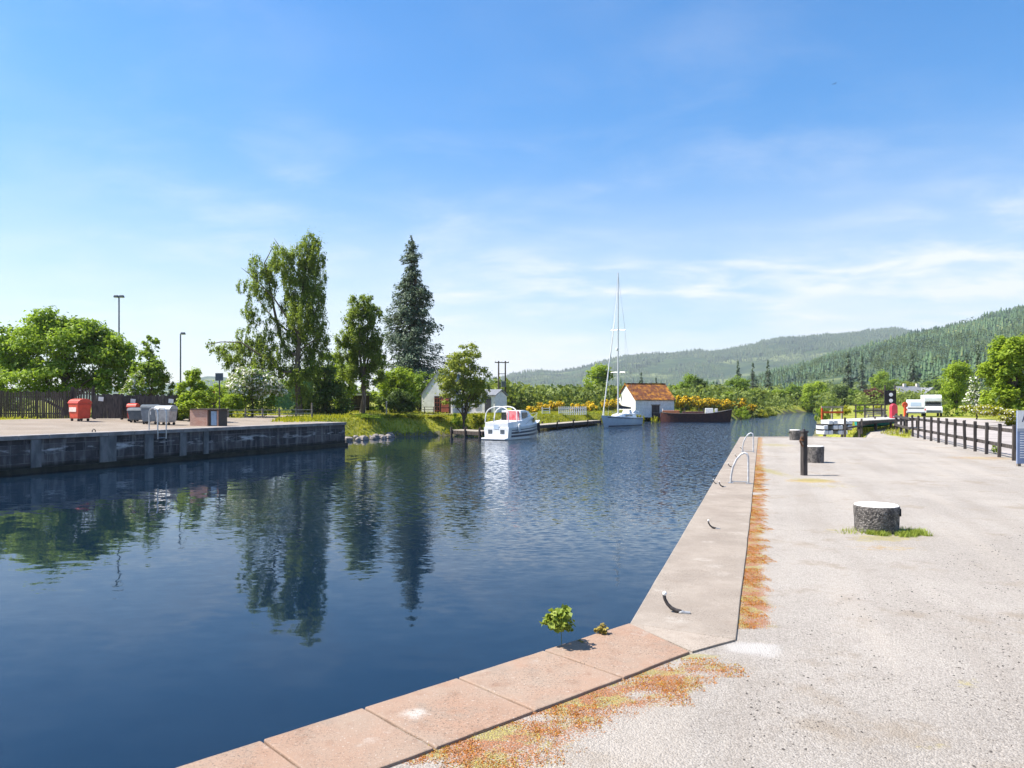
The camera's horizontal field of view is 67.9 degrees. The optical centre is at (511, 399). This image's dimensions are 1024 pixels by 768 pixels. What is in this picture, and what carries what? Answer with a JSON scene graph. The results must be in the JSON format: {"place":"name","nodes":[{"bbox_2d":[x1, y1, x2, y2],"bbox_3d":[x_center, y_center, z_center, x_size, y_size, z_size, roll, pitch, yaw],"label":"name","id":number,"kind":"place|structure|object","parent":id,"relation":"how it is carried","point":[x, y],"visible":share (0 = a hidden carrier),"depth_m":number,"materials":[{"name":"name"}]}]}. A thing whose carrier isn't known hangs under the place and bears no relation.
{"place":"outdoors","nodes":[
{"label":"outdoors","id":0,"kind":"place"},
{"bbox_2d":[0,409,445,419],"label":"verge grass","id":1,"kind":"structure","parent":0,"point":[417,411],"depth_m":78.15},
{"bbox_2d":[0,412,817,767],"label":"water","id":2,"kind":"structure","parent":0,"point":[170,614],"depth_m":15.42,"materials":[{"name":"blue liquid"}]},
{"bbox_2d":[450,427,483,436],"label":"timber jetty","id":3,"kind":"object","parent":2,"relation":"in","point":[479,432],"visible":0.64,"depth_m":72.64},
{"bbox_2d":[481,406,539,439],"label":"cabin cruiser","id":4,"kind":"object","parent":2,"relation":"on","point":[514,424],"visible":0.92,"depth_m":67.40,"materials":[{"name":"white"}]},
{"bbox_2d":[539,418,600,430],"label":"timber pontoon","id":5,"kind":"object","parent":2,"relation":"on","point":[560,424],"visible":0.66,"depth_m":96.02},
{"bbox_2d":[601,273,642,427],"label":"sailing yacht","id":6,"kind":"object","parent":2,"relation":"on","point":[626,418],"visible":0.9,"depth_m":100.54,"materials":[{"name":"white"}]},
{"bbox_2d":[660,408,732,421],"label":"cargo barge","id":7,"kind":"object","parent":2,"relation":"on","point":[709,415],"visible":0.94,"depth_m":121.14,"materials":[{"name":"black metal"}]},
{"bbox_2d":[17,329,906,399],"bbox_3d":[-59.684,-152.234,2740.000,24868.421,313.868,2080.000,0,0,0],"label":"hill","id":8,"kind":"structure","parent":0,"point":[745,367],"depth_m":2564.50,"materials":[{"name":"plant"}]},
{"bbox_2d":[478,326,913,387],"bbox_3d":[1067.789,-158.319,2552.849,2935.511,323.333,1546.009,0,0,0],"label":"forest","id":9,"kind":"object","parent":8,"relation":"on","point":[700,353],"visible":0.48,"depth_m":2773.34,"materials":[{"name":"plant"}]},
{"bbox_2d":[0,400,1023,767],"bbox_3d":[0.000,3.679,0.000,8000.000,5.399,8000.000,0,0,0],"label":"ground","id":10,"kind":"structure","parent":0,"point":[962,502],"depth_m":5.48,"materials":[{"name":"concrete"}]},
{"bbox_2d":[0,390,72,418],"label":"paling fence","id":11,"kind":"object","parent":10,"relation":"on","point":[61,400],"visible":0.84,"depth_m":54.99,"materials":[{"name":"wood"}]},
{"bbox_2d":[0,305,141,406],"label":"broadleaf tree","id":12,"kind":"object","parent":10,"relation":"on","point":[105,351],"visible":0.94,"depth_m":61.77,"materials":[{"name":"green plant"}]},
{"bbox_2d":[68,399,91,420],"bbox_3d":[-29.276,0.675,51.496,1.284,1.520,1.005,0,0,32],"label":"wheelie bin","id":13,"kind":"object","parent":10,"relation":"on","point":[79,409],"visible":0.98,"depth_m":51.16,"materials":[{"name":"red plastic"}]},
{"bbox_2d":[71,387,94,418],"bbox_3d":[-31.215,0.216,55.270,1.686,2.376,0.161,0,0,0],"label":"paling fence","id":14,"kind":"object","parent":10,"relation":"on","point":[80,393],"visible":0.45,"depth_m":55.19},
{"bbox_2d":[93,394,122,419],"bbox_3d":[-29.062,0.479,54.669,2.081,1.864,0.161,0,0,0],"label":"board screen","id":15,"kind":"object","parent":10,"relation":"on","point":[112,405],"visible":0.99,"depth_m":54.59,"materials":[{"name":"wood"}]},
{"bbox_2d":[113,295,124,392],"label":"street lamp","id":16,"kind":"object","parent":10,"relation":"on","point":[118,296],"visible":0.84,"depth_m":67.94,"materials":[{"name":"grey metal"}]},
{"bbox_2d":[118,370,149,395],"bbox_3d":[-29.030,-0.377,58.336,2.374,3.925,1.610,0,0,0],"label":"whitebeam bush","id":17,"kind":"object","parent":10,"relation":"on","point":[134,389],"visible":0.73,"depth_m":58.21,"materials":[{"name":"green plant"}]},
{"bbox_2d":[127,407,142,422],"bbox_3d":[-25.692,1.036,52.395,1.335,1.040,0.954,0,0,-3],"label":"wheelie bin","id":18,"kind":"object","parent":10,"relation":"on","point":[134,413],"visible":0.59,"depth_m":51.98,"materials":[{"name":"grey plastic"}]},
{"bbox_2d":[140,404,159,423],"bbox_3d":[-24.224,0.960,50.995,1.131,1.320,0.954,0,0,-10],"label":"wheelie bin","id":19,"kind":"object","parent":10,"relation":"on","point":[144,408],"visible":0.79,"depth_m":50.60,"materials":[{"name":"grey metal"}]},
{"bbox_2d":[124,335,176,395],"bbox_3d":[-29.054,-1.839,60.924,5.189,6.853,3.103,0,0,40],"label":"broadleaf tree","id":20,"kind":"object","parent":10,"relation":"on","point":[152,372],"visible":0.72,"depth_m":60.36,"materials":[{"name":"green plant"}]},
{"bbox_2d":[123,394,177,419],"bbox_3d":[-26.579,0.514,55.669,4.116,1.871,0.161,0,0,0],"label":"board screen","id":21,"kind":"object","parent":10,"relation":"on","point":[162,399],"visible":0.4,"depth_m":55.59,"materials":[{"name":"wood"}]},
{"bbox_2d":[154,405,177,424],"bbox_3d":[-23.025,1.007,50.595,1.182,1.300,0.954,0,0,8],"label":"wheelie bin","id":22,"kind":"object","parent":10,"relation":"on","point":[171,410],"visible":0.93,"depth_m":50.23,"materials":[{"name":"metal"}]},
{"bbox_2d":[0,421,347,475],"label":"quay wall","id":23,"kind":"structure","parent":10,"relation":"on","point":[33,453],"depth_m":42.35,"materials":[{"name":"stone"}]},
{"bbox_2d":[148,407,166,438],"bbox_3d":[-20.110,1.313,43.132,0.770,1.774,0.630,0,0,26],"label":"quay ladder","id":24,"kind":"object","parent":23,"relation":"attached to","point":[165,437],"visible":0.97,"depth_m":43.01,"materials":[{"name":"metal"}]},
{"bbox_2d":[171,366,221,420],"bbox_3d":[-23.693,-0.318,55.912,4.643,4.407,2.890,0,0,37],"label":"bright shrub","id":25,"kind":"object","parent":10,"relation":"on","point":[186,402],"visible":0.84,"depth_m":55.58,"materials":[{"name":"green plant"}]},
{"bbox_2d":[190,409,229,425],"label":"brick store","id":26,"kind":"structure","parent":10,"relation":"on","point":[208,417],"depth_m":49.56,"materials":[{"name":"brown brick"}]},
{"bbox_2d":[198,380,225,408],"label":"bush","id":27,"kind":"object","parent":10,"relation":"on","point":[212,388],"visible":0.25,"depth_m":91.73,"materials":[{"name":"green plant"}]},
{"bbox_2d":[212,392,247,416],"bbox_3d":[-23.677,0.478,63.915,2.579,2.283,1.869,0,0,-43],"label":"green bush","id":28,"kind":"object","parent":10,"relation":"on","point":[233,398],"visible":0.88,"depth_m":63.83,"materials":[{"name":"green plant"}]},
{"bbox_2d":[223,366,287,416],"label":"hawthorn bush","id":29,"kind":"object","parent":10,"relation":"on","point":[256,386],"visible":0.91,"depth_m":65.55,"materials":[{"name":"white plant"}]},
{"bbox_2d":[204,226,331,414],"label":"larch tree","id":30,"kind":"object","parent":10,"relation":"on","point":[310,291],"visible":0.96,"depth_m":73.59,"materials":[{"name":"green plant"}]},
{"bbox_2d":[227,403,312,417],"bbox_3d":[-20.450,0.892,64.490,7.004,1.300,0.162,0,0,-26],"label":"wire fence","id":31,"kind":"object","parent":10,"relation":"on","point":[263,413],"visible":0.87,"depth_m":64.45,"materials":[{"name":"metal"}]},
{"bbox_2d":[269,376,293,409],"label":"hedge","id":32,"kind":"object","parent":10,"relation":"on","point":[286,406],"visible":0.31,"depth_m":91.35,"materials":[{"name":"green plant"}]},
{"bbox_2d":[289,365,357,414],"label":"dark shrub","id":33,"kind":"object","parent":10,"relation":"on","point":[328,391],"visible":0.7,"depth_m":75.61,"materials":[{"name":"green plant"}]},
{"bbox_2d":[319,351,358,408],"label":"bright bush","id":34,"kind":"object","parent":10,"relation":"on","point":[335,362],"visible":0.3,"depth_m":83.47,"materials":[{"name":"green plant"}]},
{"bbox_2d":[334,393,370,410],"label":"timber shelter","id":35,"kind":"object","parent":10,"relation":"on","point":[357,402],"visible":0.16,"depth_m":88.92,"materials":[{"name":"brown wood"}]},
{"bbox_2d":[332,294,390,413],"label":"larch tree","id":36,"kind":"object","parent":10,"relation":"on","point":[360,344],"visible":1,"depth_m":79.71,"materials":[{"name":"green plant"}]},
{"bbox_2d":[349,383,382,410],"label":"hedge","id":37,"kind":"object","parent":10,"relation":"on","point":[373,396],"visible":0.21,"depth_m":91.66,"materials":[{"name":"green plant"}]},
{"bbox_2d":[373,365,420,411],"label":"bright bush","id":38,"kind":"object","parent":10,"relation":"on","point":[397,376],"visible":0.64,"depth_m":85.57,"materials":[{"name":"green plant"}]},
{"bbox_2d":[375,388,423,413],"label":"dark shrub","id":39,"kind":"object","parent":10,"relation":"on","point":[401,397],"visible":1,"depth_m":82.67,"materials":[{"name":"green plant"}]},
{"bbox_2d":[390,369,435,411],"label":"tree","id":40,"kind":"object","parent":10,"relation":"on","point":[419,385],"visible":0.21,"depth_m":90.64,"materials":[{"name":"green plant"}]},
{"bbox_2d":[382,235,450,409],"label":"spruce tree","id":41,"kind":"object","parent":10,"relation":"on","point":[412,341],"visible":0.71,"depth_m":95.92,"materials":[{"name":"green plant"}]},
{"bbox_2d":[177,623,688,767],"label":"quay wall","id":42,"kind":"structure","parent":10,"relation":"on","point":[441,715],"depth_m":4.15,"materials":[{"name":"pink stone"}]},
{"bbox_2d":[539,604,575,644],"bbox_3d":[0.314,1.635,5.229,0.233,0.470,0.289,0,0,17],"label":"coping weed","id":43,"kind":"object","parent":42,"relation":"on","point":[557,620],"visible":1,"depth_m":5.16,"materials":[{"name":"green"}]},
{"bbox_2d":[425,341,492,428],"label":"young tree","id":44,"kind":"object","parent":10,"relation":"on","point":[474,387],"visible":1,"depth_m":76.38,"materials":[{"name":"green plant"}]},
{"bbox_2d":[421,372,507,413],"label":"white cottage","id":45,"kind":"structure","parent":10,"relation":"on","point":[432,399],"depth_m":89.19,"materials":[{"name":"paint"}]},
{"bbox_2d":[434,396,450,413],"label":"door","id":46,"kind":"structure","parent":45,"relation":"in","point":[439,407],"depth_m":88.77,"materials":[{"name":"brown"}]},
{"bbox_2d":[470,413,486,427],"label":"leafy shrub","id":47,"kind":"object","parent":10,"relation":"on","point":[478,420],"visible":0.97,"depth_m":78.95,"materials":[{"name":"green plant"}]},
{"bbox_2d":[272,408,719,436],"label":"bank grass","id":48,"kind":"structure","parent":10,"relation":"on","point":[302,418],"depth_m":74.86,"materials":[{"name":"green plant"}]},
{"bbox_2d":[495,360,508,391],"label":"utility pole","id":49,"kind":"object","parent":10,"relation":"on","point":[503,383],"visible":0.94,"depth_m":117.85,"materials":[{"name":"brown wood"}]},
{"bbox_2d":[548,401,565,411],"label":"gorse bush","id":50,"kind":"object","parent":10,"relation":"on","point":[556,406],"visible":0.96,"depth_m":115.91,"materials":[{"name":"yellow plant"}]},
{"bbox_2d":[559,406,584,414],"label":"picket fence","id":51,"kind":"object","parent":10,"relation":"on","point":[572,408],"visible":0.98,"depth_m":103.23,"materials":[{"name":"white paint"}]},
{"bbox_2d":[403,464,779,767],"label":"moss","id":52,"kind":"object","parent":10,"relation":"on","point":[691,663],"visible":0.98,"depth_m":4.45,"materials":[{"name":"plant"}]},
{"bbox_2d":[582,362,614,409],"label":"broadleaf tree","id":53,"kind":"object","parent":10,"relation":"on","point":[597,372],"visible":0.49,"depth_m":136.72,"materials":[{"name":"green plant"}]},
{"bbox_2d":[600,399,621,410],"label":"gorse bush","id":54,"kind":"object","parent":10,"relation":"on","point":[612,403],"visible":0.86,"depth_m":124.23,"materials":[{"name":"yellow plant"}]},
{"bbox_2d":[616,383,675,416],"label":"white boathouse","id":55,"kind":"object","parent":10,"relation":"on","point":[651,399],"visible":0.89,"depth_m":126.43,"materials":[{"name":"paint"}]},
{"bbox_2d":[677,372,697,392],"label":"broadleaf tree","id":56,"kind":"object","parent":10,"relation":"on","point":[689,378],"visible":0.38,"depth_m":164.55,"materials":[{"name":"green plant"}]},
{"bbox_2d":[675,395,700,410],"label":"gorse bush","id":57,"kind":"object","parent":10,"relation":"on","point":[681,402],"visible":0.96,"depth_m":129.56,"materials":[{"name":"yellow plant"}]},
{"bbox_2d":[690,375,710,395],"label":"broadleaf tree","id":58,"kind":"object","parent":10,"relation":"on","point":[697,381],"visible":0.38,"depth_m":159.06,"materials":[{"name":"green plant"}]},
{"bbox_2d":[703,396,720,409],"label":"gorse bush","id":59,"kind":"object","parent":10,"relation":"on","point":[712,403],"visible":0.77,"depth_m":133.56,"materials":[{"name":"yellow plant"}]},
{"bbox_2d":[716,399,731,410],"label":"gorse bush","id":60,"kind":"object","parent":10,"relation":"on","point":[726,404],"visible":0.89,"depth_m":135.14,"materials":[{"name":"yellow plant"}]},
{"bbox_2d":[630,436,825,652],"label":"quay wall","id":61,"kind":"structure","parent":10,"relation":"on","point":[700,576],"depth_m":7.42,"materials":[{"name":"concrete"}]},
{"bbox_2d":[662,591,689,613],"bbox_3d":[1.302,1.607,6.026,0.218,0.164,0.046,0,0,19],"label":"mooring hook","id":62,"kind":"object","parent":61,"relation":"on","point":[674,609],"visible":1,"depth_m":6.03,"materials":[{"name":"black metal"}]},
{"bbox_2d":[728,452,750,483],"bbox_3d":[4.599,1.365,15.363,0.440,0.641,0.090,0,0,18],"label":"ladder handrail","id":63,"kind":"object","parent":61,"relation":"on","point":[733,465],"visible":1,"depth_m":15.34,"materials":[{"name":"metal"}]},
{"bbox_2d":[486,376,970,413],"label":"bank scrub","id":64,"kind":"object","parent":10,"relation":"on","point":[521,397],"visible":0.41,"depth_m":141.16,"materials":[{"name":"leaf"},{"name":"yellow flowers"}]},
{"bbox_2d":[724,375,759,399],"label":"broadleaf tree","id":65,"kind":"object","parent":10,"relation":"on","point":[737,383],"visible":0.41,"depth_m":176.73,"materials":[{"name":"green plant"}]},
{"bbox_2d":[734,406,750,418],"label":"leafy shrub","id":66,"kind":"object","parent":10,"relation":"on","point":[740,413],"visible":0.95,"depth_m":139.62,"materials":[{"name":"green plant"}]},
{"bbox_2d":[762,359,772,390],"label":"conifer tree","id":67,"kind":"object","parent":10,"relation":"on","point":[767,381],"visible":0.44,"depth_m":264.77,"materials":[{"name":"green plant"}]},
{"bbox_2d":[556,380,992,392],"bbox_3d":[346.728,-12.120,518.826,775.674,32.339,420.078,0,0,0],"label":"valley wood","id":68,"kind":"object","parent":10,"relation":"on","point":[830,386],"visible":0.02,"depth_m":506.53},
{"bbox_2d":[545,375,1015,390],"bbox_3d":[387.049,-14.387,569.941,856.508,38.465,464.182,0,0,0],"label":"valley forest","id":69,"kind":"object","parent":10,"relation":"on","point":[775,381],"visible":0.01,"depth_m":560.87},
{"bbox_2d":[789,430,799,439],"bbox_3d":[12.007,1.511,32.261,0.461,0.508,0.457,0,0,41],"label":"stone bollard","id":70,"kind":"object","parent":10,"relation":"on","point":[794,434],"visible":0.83,"depth_m":32.08,"materials":[{"name":"black"}]},
{"bbox_2d":[783,383,806,404],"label":"broadleaf tree","id":71,"kind":"object","parent":10,"relation":"on","point":[790,389],"visible":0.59,"depth_m":230.88,"materials":[{"name":"green plant"}]},
{"bbox_2d":[799,429,808,475],"bbox_3d":[6.541,1.198,17.128,0.262,1.085,0.172,0,0,-17],"label":"mooring post","id":72,"kind":"object","parent":10,"relation":"on","point":[803,440],"visible":0.89,"depth_m":17.11,"materials":[{"name":"black metal"}]},
{"bbox_2d":[799,380,831,411],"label":"broadleaf tree","id":73,"kind":"object","parent":10,"relation":"on","point":[812,388],"visible":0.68,"depth_m":219.56,"materials":[{"name":"green plant"}]},
{"bbox_2d":[808,445,823,462],"bbox_3d":[8.248,1.504,20.709,0.498,0.526,0.494,0,0,-30],"label":"stone bollard","id":74,"kind":"object","parent":10,"relation":"on","point":[815,453],"visible":0.74,"depth_m":20.50,"materials":[{"name":"black"}]},
{"bbox_2d":[814,403,830,421],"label":"leafy shrub","id":75,"kind":"object","parent":10,"relation":"on","point":[827,416],"visible":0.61,"depth_m":91.83,"materials":[{"name":"green plant"}]},
{"bbox_2d":[821,406,843,419],"bbox_3d":[26.108,1.145,61.973,1.900,1.310,0.155,0,0,-6],"label":"lifebelt stand","id":76,"kind":"object","parent":10,"relation":"on","point":[832,411],"visible":0.79,"depth_m":61.91,"materials":[{"name":"orange paint"}]},
{"bbox_2d":[816,420,851,434],"bbox_3d":[15.888,1.340,37.500,1.500,0.700,0.800,0,0,-6],"label":"float block stack","id":77,"kind":"object","parent":10,"relation":"on","point":[828,427],"visible":0.96,"depth_m":37.16,"materials":[{"name":"white paint"}]},
{"bbox_2d":[831,383,849,405],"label":"broadleaf tree","id":78,"kind":"object","parent":10,"relation":"on","point":[842,391],"visible":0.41,"depth_m":226.24,"materials":[{"name":"green plant"}]},
{"bbox_2d":[841,353,855,389],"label":"conifer tree","id":79,"kind":"object","parent":10,"relation":"on","point":[848,379],"visible":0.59,"depth_m":299.64,"materials":[{"name":"green plant"}]},
{"bbox_2d":[856,354,867,392],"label":"conifer tree","id":80,"kind":"object","parent":10,"relation":"on","point":[861,382],"visible":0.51,"depth_m":319.62,"materials":[{"name":"green plant"}]},
{"bbox_2d":[843,415,886,436],"bbox_3d":[19.411,1.280,41.393,0.120,0.960,15.429,0,0,33],"label":"rail","id":81,"kind":"object","parent":10,"relation":"on","point":[850,427],"visible":0.54,"depth_m":37.41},
{"bbox_2d":[823,404,916,436],"bbox_3d":[21.124,1.795,44.319,2.000,3.060,10.927,0,0,43],"label":"landing stage","id":82,"kind":"object","parent":10,"relation":"on","point":[872,420],"visible":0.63,"depth_m":44.27,"materials":[{"name":"wood"}]},
{"bbox_2d":[862,387,883,403],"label":"broadleaf tree","id":83,"kind":"object","parent":10,"relation":"on","point":[871,390],"visible":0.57,"depth_m":223.81,"materials":[{"name":"green plant"}]},
{"bbox_2d":[853,502,900,534],"bbox_3d":[4.730,1.550,9.857,0.556,0.404,0.560,0,0,-23],"label":"stone bollard","id":84,"kind":"object","parent":10,"relation":"on","point":[877,516],"visible":0.96,"depth_m":9.65,"materials":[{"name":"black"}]},
{"bbox_2d":[868,369,889,388],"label":"broadleaf tree","id":85,"kind":"object","parent":10,"relation":"on","point":[878,377],"visible":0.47,"depth_m":283.60,"materials":[{"name":"green plant"}]},
{"bbox_2d":[837,526,932,537],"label":"grass tufts","id":86,"kind":"object","parent":10,"relation":"on","point":[910,532],"visible":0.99,"depth_m":9.56,"materials":[{"name":"green plant"}]},
{"bbox_2d":[884,385,895,427],"bbox_3d":[23.358,0.440,46.952,0.687,2.720,0.138,0,0,6],"label":"black sign","id":87,"kind":"object","parent":10,"relation":"on","point":[889,396],"visible":0.88,"depth_m":46.90,"materials":[{"name":"metal"}]},
{"bbox_2d":[875,376,904,394],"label":"broadleaf tree","id":88,"kind":"object","parent":10,"relation":"on","point":[889,386],"visible":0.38,"depth_m":259.23,"materials":[{"name":"green plant"}]},
{"bbox_2d":[889,404,897,428],"bbox_3d":[22.589,0.985,44.994,0.400,1.530,0.252,0,0,-6],"label":"lifebelt box","id":89,"kind":"object","parent":10,"relation":"on","point":[893,409],"visible":0.62,"depth_m":44.88,"materials":[{"name":"orange paint"}]},
{"bbox_2d":[894,413,910,433],"bbox_3d":[19.887,1.260,38.662,0.163,1.050,6.900,0,0,21],"label":"rail fence","id":90,"kind":"object","parent":10,"relation":"on","point":[901,417],"visible":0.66,"depth_m":39.52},
{"bbox_2d":[906,352,920,382],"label":"conifer tree","id":91,"kind":"object","parent":10,"relation":"on","point":[912,378],"visible":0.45,"depth_m":289.66,"materials":[{"name":"green plant"}]},
{"bbox_2d":[893,384,936,393],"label":"cream house","id":92,"kind":"structure","parent":10,"relation":"on","point":[904,387],"depth_m":256.33,"materials":[{"name":"stone"}]},
{"bbox_2d":[906,400,925,415],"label":"caravan","id":93,"kind":"object","parent":10,"relation":"on","point":[915,406],"visible":0.9,"depth_m":84.48,"materials":[{"name":"white metal"}]},
{"bbox_2d":[920,395,942,416],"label":"motorhome","id":94,"kind":"object","parent":10,"relation":"on","point":[933,404],"visible":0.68,"depth_m":88.22,"materials":[{"name":"white metal"}]},
{"bbox_2d":[921,377,945,391],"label":"broadleaf tree","id":95,"kind":"object","parent":10,"relation":"on","point":[936,385],"visible":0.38,"depth_m":254.10,"materials":[{"name":"green plant"}]},
{"bbox_2d":[936,360,975,415],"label":"broadleaf tree","id":96,"kind":"object","parent":10,"relation":"on","point":[958,374],"visible":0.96,"depth_m":91.32,"materials":[{"name":"green plant"}]},
{"bbox_2d":[911,415,1015,460],"bbox_3d":[16.317,1.251,28.180,0.161,1.101,15.215,0,0,18],"label":"rail fence","id":97,"kind":"object","parent":10,"relation":"on","point":[999,444],"visible":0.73,"depth_m":26.35,"materials":[{"name":"wood"}]},
{"bbox_2d":[962,374,984,419],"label":"flowering bush","id":98,"kind":"object","parent":10,"relation":"on","point":[972,395],"visible":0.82,"depth_m":65.97,"materials":[{"name":"white plant"}]},
{"bbox_2d":[970,342,983,407],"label":"conifer tree","id":99,"kind":"object","parent":10,"relation":"on","point":[977,362],"visible":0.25,"depth_m":149.89,"materials":[{"name":"green plant"}]},
{"bbox_2d":[959,403,1023,425],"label":"nettle bush","id":100,"kind":"object","parent":10,"relation":"on","point":[1008,418],"visible":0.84,"depth_m":49.66,"materials":[{"name":"green plant"}]},
{"bbox_2d":[974,333,1023,419],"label":"broadleaf tree","id":101,"kind":"object","parent":10,"relation":"on","point":[1005,367],"visible":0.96,"depth_m":57.30,"materials":[{"name":"green plant"}]},
{"bbox_2d":[1016,411,1023,465],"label":"notice board","id":102,"kind":"object","parent":10,"relation":"on","point":[1019,438],"visible":0.96,"depth_m":19.45,"materials":[{"name":"white paint"}]},
{"bbox_2d":[0,0,1023,391],"label":"sky","id":103,"kind":"structure","parent":0,"point":[746,171],"materials":[{"name":"blue"}]},
{"bbox_2d":[743,527,1023,767],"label":"loose gravel","id":104,"kind":"structure","parent":0,"point":[955,648],"depth_m":4.73,"materials":[{"name":"gravel"}]},
{"bbox_2d":[797,313,1023,402],"bbox_3d":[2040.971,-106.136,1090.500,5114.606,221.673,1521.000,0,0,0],"label":"hill","id":105,"kind":"structure","parent":0,"point":[837,379],"depth_m":846.58,"materials":[{"name":"plant"}]},
{"bbox_2d":[722,304,1023,389],"bbox_3d":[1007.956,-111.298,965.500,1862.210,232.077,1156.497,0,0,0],"label":"hillside forest","id":106,"kind":"object","parent":105,"relation":"on","point":[923,369],"visible":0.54,"depth_m":904.30,"materials":[{"name":"plant"}]},
{"bbox_2d":[840,414,1001,437],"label":"quayside grass","id":107,"kind":"structure","parent":0,"point":[897,432],"depth_m":42.90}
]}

